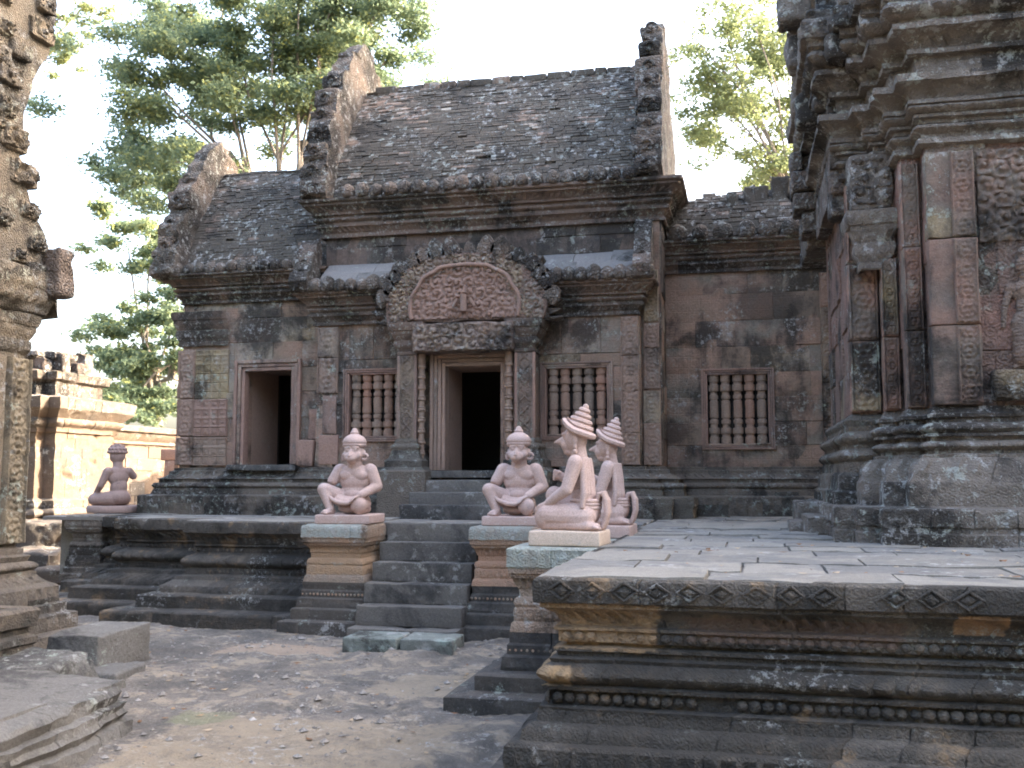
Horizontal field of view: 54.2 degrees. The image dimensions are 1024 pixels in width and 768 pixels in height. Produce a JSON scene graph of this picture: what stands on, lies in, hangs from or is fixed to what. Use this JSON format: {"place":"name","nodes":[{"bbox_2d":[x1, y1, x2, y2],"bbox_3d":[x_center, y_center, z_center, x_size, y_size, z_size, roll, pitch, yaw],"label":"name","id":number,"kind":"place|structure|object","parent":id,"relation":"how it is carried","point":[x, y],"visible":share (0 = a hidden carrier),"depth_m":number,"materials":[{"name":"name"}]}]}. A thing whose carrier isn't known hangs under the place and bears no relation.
{"place":"outdoors","nodes":[
{"label":"outdoors","id":0,"kind":"place"},
{"bbox_2d":[112,425,180,504],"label":"enclosure wall","id":1,"kind":"structure","parent":0,"point":[144,445],"depth_m":29.91,"materials":[{"name":"beige stone"}]},
{"bbox_2d":[161,449,179,476],"bbox_3d":[-7.277,2.600,22.576,1.312,2.262,0.419,-1,-6,13],"label":"stone doorway","id":2,"kind":"structure","parent":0,"point":[168,456],"depth_m":22.56,"materials":[{"name":"pink stone"}]},
{"bbox_2d":[59,585,531,767],"bbox_3d":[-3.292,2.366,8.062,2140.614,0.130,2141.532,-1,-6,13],"label":"ground","id":3,"kind":"structure","parent":0,"point":[468,742],"depth_m":7.00,"materials":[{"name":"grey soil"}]},
{"bbox_2d":[0,605,40,655],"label":"step flank","id":4,"kind":"object","parent":3,"relation":"on","point":[16,623],"visible":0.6,"depth_m":7.88,"materials":[{"name":"stone"}]},
{"bbox_2d":[0,0,80,648],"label":"temple library","id":5,"kind":"structure","parent":3,"relation":"on","point":[36,278],"depth_m":9.53,"materials":[{"name":"stone"}]},
{"bbox_2d":[34,565,60,584],"bbox_3d":[-7.075,2.927,15.391,1.043,0.308,0.939,0,-5,-4],"label":"fallen block","id":6,"kind":"object","parent":3,"relation":"on","point":[49,573],"depth_m":14.97,"materials":[{"name":"grey stone"}]},
{"bbox_2d":[20,545,60,566],"bbox_3d":[-7.716,2.900,16.156,1.456,0.524,1.262,-1,-6,13],"label":"fallen block","id":7,"kind":"object","parent":6,"relation":"on","point":[41,556],"depth_m":15.61,"materials":[{"name":"beige stone"}]},
{"bbox_2d":[15,519,61,546],"bbox_3d":[-8.451,2.823,17.464,1.664,0.914,1.469,2,-6,-16],"label":"fallen block","id":8,"kind":"object","parent":7,"relation":"on","point":[41,532],"depth_m":16.93,"materials":[{"name":"beige stone"}]},
{"bbox_2d":[0,647,98,677],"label":"stone slab","id":9,"kind":"object","parent":3,"relation":"on","point":[67,662],"depth_m":7.63,"materials":[{"name":"grey stone"}]},
{"bbox_2d":[0,670,132,767],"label":"doorstep platform","id":10,"kind":"structure","parent":3,"relation":"on","point":[50,719],"depth_m":5.86,"materials":[{"name":"grey stone"}]},
{"bbox_2d":[42,0,118,79],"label":"broadleaf tree","id":11,"kind":"object","parent":3,"relation":"on","point":[86,9],"visible":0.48,"depth_m":42.07,"materials":[{"name":"green plant"}]},
{"bbox_2d":[25,350,136,519],"bbox_3d":[-10.084,1.465,21.168,3.446,4.466,3.435,-1,-6,13],"label":"ruined gateway","id":12,"kind":"object","parent":3,"relation":"on","point":[76,423],"visible":0.54,"depth_m":20.43,"materials":[{"name":"stone"}]},
{"bbox_2d":[59,514,127,580],"bbox_3d":[-5.640,2.376,13.556,0.676,1.210,0.721,-1,-6,13],"label":"statue pedestal","id":13,"kind":"object","parent":3,"relation":"on","point":[89,542],"visible":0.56,"depth_m":13.31,"materials":[{"name":"stone"}]},
{"bbox_2d":[46,621,150,666],"bbox_3d":[-3.501,2.240,8.492,0.526,0.347,0.820,-1,-6,13],"label":"stone block","id":14,"kind":"object","parent":3,"relation":"on","point":[100,643],"depth_m":8.33,"materials":[{"name":"grey stone"}]},
{"bbox_2d":[95,661,145,679],"bbox_3d":[-3.365,2.340,8.032,0.665,0.164,0.511,-1,-5,7],"label":"stone slab","id":15,"kind":"object","parent":3,"relation":"on","point":[118,671],"depth_m":7.97,"materials":[{"name":"grey stone"}]},
{"bbox_2d":[61,196,184,427],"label":"broadleaf tree","id":16,"kind":"object","parent":3,"relation":"on","point":[146,390],"visible":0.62,"depth_m":43.84,"materials":[{"name":"green plant"}]},
{"bbox_2d":[25,0,457,221],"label":"broadleaf tree","id":17,"kind":"object","parent":3,"relation":"on","point":[207,82],"visible":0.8,"depth_m":36.06,"materials":[{"name":"green plant"}]},
{"bbox_2d":[277,522,385,637],"bbox_3d":[-1.814,2.129,10.920,1.087,1.212,1.088,-1,-6,13],"label":"statue pedestal","id":18,"kind":"object","parent":3,"relation":"on","point":[344,557],"visible":0.79,"depth_m":10.59,"materials":[{"name":"beige stone"}]},
{"bbox_2d":[315,428,384,523],"bbox_3d":[-1.768,1.005,11.015,0.676,1.045,0.600,-1,-5,9],"label":"ape statue","id":19,"kind":"object","parent":18,"relation":"on","point":[358,480],"visible":1,"depth_m":10.93,"materials":[{"name":"pink stone"}]},
{"bbox_2d":[42,513,654,629],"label":"hall terrace","id":20,"kind":"structure","parent":3,"relation":"on","point":[234,572],"depth_m":11.56,"materials":[{"name":"black stone"}]},
{"bbox_2d":[86,444,136,512],"bbox_3d":[-5.723,1.356,14.446,0.760,0.990,0.760,-4,-7,35],"label":"seated statue","id":21,"kind":"object","parent":20,"relation":"on","point":[116,498],"visible":1,"depth_m":14.28,"materials":[{"name":"stone"}]},
{"bbox_2d":[136,21,830,520],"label":"temple hall","id":22,"kind":"structure","parent":20,"relation":"on","point":[434,293],"depth_m":13.49,"materials":[{"name":"stone"}]},
{"bbox_2d":[342,368,396,441],"bbox_3d":[-1.814,0.292,13.579,0.943,0.994,0.257,-1,-6,13],"label":"window","id":23,"kind":"structure","parent":22,"relation":"in","point":[373,408],"depth_m":13.55,"materials":[{"name":"brown stone"}]},
{"bbox_2d":[540,361,612,439],"bbox_3d":[0.851,0.224,12.967,0.953,1.012,0.257,-1,-6,13],"label":"window","id":24,"kind":"structure","parent":22,"relation":"in","point":[569,386],"depth_m":12.93,"materials":[{"name":"brown stone"}]},
{"bbox_2d":[701,368,775,449],"bbox_3d":[3.022,0.339,13.381,0.954,1.083,0.258,-1,-6,13],"label":"window","id":25,"kind":"structure","parent":22,"relation":"in","point":[737,404],"depth_m":13.33,"materials":[{"name":"brown stone"}]},
{"bbox_2d":[342,631,409,651],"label":"stone slab","id":26,"kind":"structure","parent":3,"relation":"on","point":[374,641],"depth_m":9.28,"materials":[{"name":"grey stone"}]},
{"bbox_2d":[347,523,481,635],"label":"stone steps","id":27,"kind":"structure","parent":3,"relation":"on","point":[422,576],"depth_m":10.41,"materials":[{"name":"grey stone"}]},
{"bbox_2d":[400,632,463,654],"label":"stone slab","id":28,"kind":"structure","parent":3,"relation":"on","point":[445,644],"depth_m":9.20,"materials":[{"name":"grey stone"}]},
{"bbox_2d":[464,525,539,641],"bbox_3d":[-0.002,2.090,10.504,1.097,1.211,1.099,-1,-6,13],"label":"statue pedestal","id":29,"kind":"object","parent":3,"relation":"on","point":[490,609],"visible":0.5,"depth_m":10.18,"materials":[{"name":"beige stone"}]},
{"bbox_2d":[482,426,548,525],"bbox_3d":[0.044,0.966,10.598,0.676,1.045,0.600,-1,-5,11],"label":"ape statue","id":30,"kind":"object","parent":29,"relation":"on","point":[525,484],"visible":0.98,"depth_m":10.51,"materials":[{"name":"pink stone"}]},
{"bbox_2d":[443,542,602,715],"bbox_3d":[0.388,1.804,7.452,1.439,1.207,1.461,-1,-6,13],"label":"statue pedestal","id":31,"kind":"object","parent":3,"relation":"on","point":[510,682],"visible":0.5,"depth_m":7.12,"materials":[{"name":"beige stone"}]},
{"bbox_2d":[528,404,611,546],"bbox_3d":[0.445,0.677,7.511,0.590,1.053,0.464,-2,-6,16],"label":"beaked statue","id":32,"kind":"object","parent":31,"relation":"on","point":[567,512],"visible":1,"depth_m":7.34,"materials":[{"name":"stone"}]},
{"bbox_2d":[137,543,1020,761],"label":"leaf litter","id":33,"kind":"object","parent":3,"relation":"on","point":[500,644],"visible":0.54,"depth_m":6.76,"materials":[{"name":"brown plant"}]},
{"bbox_2d":[667,0,792,190],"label":"broadleaf tree","id":34,"kind":"object","parent":3,"relation":"on","point":[762,60],"visible":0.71,"depth_m":43.05,"materials":[{"name":"green plant"}]},
{"bbox_2d":[491,516,1023,767],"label":"tower terrace","id":35,"kind":"structure","parent":3,"relation":"on","point":[752,657],"depth_m":4.79,"materials":[{"name":"black stone"}]},
{"bbox_2d":[788,518,802,531],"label":"stone slab","id":36,"kind":"structure","parent":35,"relation":"on","point":[795,524],"depth_m":9.13,"materials":[{"name":"grey stone"}]},
{"bbox_2d":[792,499,818,518],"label":"stone slab","id":37,"kind":"structure","parent":35,"relation":"on","point":[800,507],"depth_m":9.65,"materials":[{"name":"grey stone"}]},
{"bbox_2d":[801,513,828,534],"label":"stone slab","id":38,"kind":"structure","parent":35,"relation":"on","point":[818,523],"depth_m":8.77,"materials":[{"name":"grey stone"}]},
{"bbox_2d":[776,0,1023,549],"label":"temple tower","id":39,"kind":"structure","parent":35,"relation":"on","point":[905,132],"depth_m":7.87,"materials":[{"name":"stone"}]},
{"bbox_3d":[0.746,1.966,9.002,1.078,1.168,1.099,-1,-6,13],"label":"statue pedestal","id":40,"kind":"object","parent":3,"relation":"on","visible":0},
{"bbox_2d":[589,417,638,538],"bbox_3d":[0.837,0.845,9.105,0.616,1.086,0.484,-2,-6,16],"label":"beaked statue","id":41,"kind":"object","parent":40,"relation":"on","point":[609,479],"visible":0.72,"depth_m":8.94,"materials":[{"name":"pink stone"}]},
{"bbox_2d":[20,0,791,428],"label":"sky","id":42,"kind":"structure","parent":0,"point":[487,38],"materials":[{"name":"white"}]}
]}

